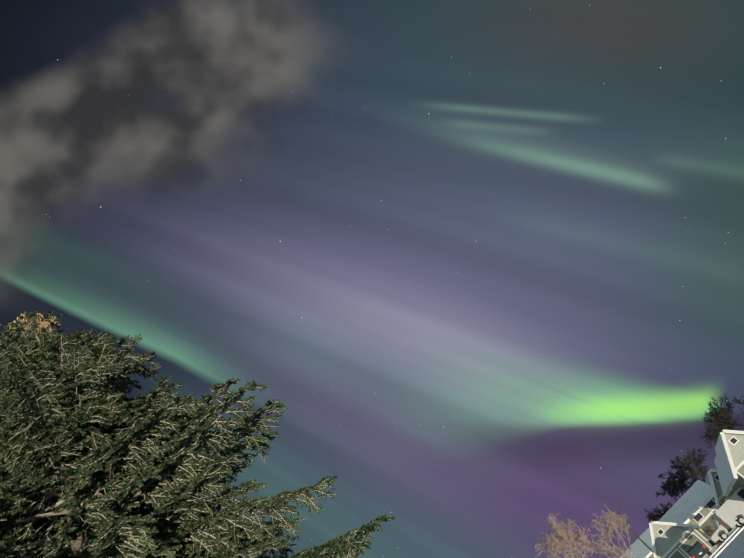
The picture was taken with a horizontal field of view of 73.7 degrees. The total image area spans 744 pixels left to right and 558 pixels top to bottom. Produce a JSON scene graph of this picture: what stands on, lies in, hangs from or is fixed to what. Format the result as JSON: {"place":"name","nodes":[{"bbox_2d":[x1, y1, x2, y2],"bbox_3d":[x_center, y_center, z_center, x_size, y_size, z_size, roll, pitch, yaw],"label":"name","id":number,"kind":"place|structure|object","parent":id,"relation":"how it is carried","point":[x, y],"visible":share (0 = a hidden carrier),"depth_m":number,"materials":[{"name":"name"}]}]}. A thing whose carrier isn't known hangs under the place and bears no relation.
{"place":"outdoors","nodes":[
{"label":"outdoors","id":0,"kind":"place"},
{"bbox_2d":[0,310,396,557],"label":"spruce tree","id":1,"kind":"object","parent":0,"point":[117,499],"depth_m":6.94,"materials":[{"name":"green plant"}]},
{"bbox_2d":[0,0,743,557],"label":"sky","id":2,"kind":"structure","parent":0,"point":[483,260],"materials":[{"name":"purple"}]},
{"bbox_2d":[708,526,743,557],"bbox_3d":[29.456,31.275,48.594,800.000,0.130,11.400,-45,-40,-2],"label":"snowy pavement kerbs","id":3,"kind":"structure","parent":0,"point":[724,542],"depth_m":48.10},
{"bbox_2d":[711,525,743,557],"bbox_3d":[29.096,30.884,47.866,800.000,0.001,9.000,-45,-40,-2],"label":"sidewalk","id":4,"kind":"structure","parent":0,"point":[727,542],"depth_m":49.80,"materials":[{"name":"grey concrete"}]},
{"bbox_2d":[713,487,743,531],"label":"white van","id":5,"kind":"object","parent":4,"relation":"on","point":[728,511],"visible":1,"depth_m":49.37,"materials":[{"name":"paint"}]},
{"bbox_2d":[716,527,743,557],"bbox_3d":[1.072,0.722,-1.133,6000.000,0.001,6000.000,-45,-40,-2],"label":"road","id":6,"kind":"structure","parent":0,"point":[734,548],"depth_m":36.26,"materials":[{"name":"grey asphalt"}]},
{"bbox_2d":[534,514,596,557],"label":"birch tree","id":7,"kind":"object","parent":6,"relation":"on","point":[566,537],"visible":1,"depth_m":43.56,"materials":[{"name":"brown plant"}]},
{"bbox_2d":[571,504,634,557],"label":"birch tree","id":8,"kind":"object","parent":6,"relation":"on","point":[610,517],"visible":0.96,"depth_m":44.87,"materials":[{"name":"brown plant"}]},
{"bbox_2d":[599,506,652,557],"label":"utility pole","id":9,"kind":"object","parent":6,"relation":"on","point":[646,545],"visible":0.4,"depth_m":76.81,"materials":[{"name":"brown wood"}]},
{"bbox_2d":[620,528,653,557],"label":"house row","id":10,"kind":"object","parent":6,"relation":"on","point":[640,549],"visible":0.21,"depth_m":92.05,"materials":[{"name":"grey"}]},
{"bbox_2d":[644,477,688,520],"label":"dark tree","id":11,"kind":"object","parent":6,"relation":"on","point":[671,491],"visible":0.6,"depth_m":75.64,"materials":[{"name":"green plant"}]},
{"bbox_2d":[657,448,709,491],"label":"dark tree","id":12,"kind":"object","parent":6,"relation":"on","point":[683,467],"visible":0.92,"depth_m":72.74,"materials":[{"name":"green plant"}]},
{"bbox_2d":[649,480,735,557],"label":"house","id":13,"kind":"structure","parent":6,"relation":"on","point":[682,526],"depth_m":62.07,"materials":[{"name":"grey"}]},
{"bbox_2d":[687,541,711,557],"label":"dark suv","id":14,"kind":"object","parent":6,"relation":"on","point":[697,549],"visible":1,"depth_m":54.80,"materials":[{"name":"grey paint"}]},
{"bbox_2d":[700,394,743,448],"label":"dark tree","id":15,"kind":"object","parent":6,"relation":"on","point":[720,417],"visible":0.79,"depth_m":62.56,"materials":[{"name":"green plant"}]},
{"bbox_2d":[708,518,736,545],"bbox_3d":[39.808,27.284,55.541,5.920,1.900,1.950,-40,-40,-8],"label":"white pickup truck","id":16,"kind":"object","parent":6,"relation":"on","point":[714,538],"visible":0.48,"depth_m":54.66,"materials":[{"name":"paint"}]},
{"bbox_2d":[705,430,743,506],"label":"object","id":17,"kind":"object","parent":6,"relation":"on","point":[724,479],"visible":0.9,"depth_m":49.69,"materials":[{"name":"white"}]}
]}

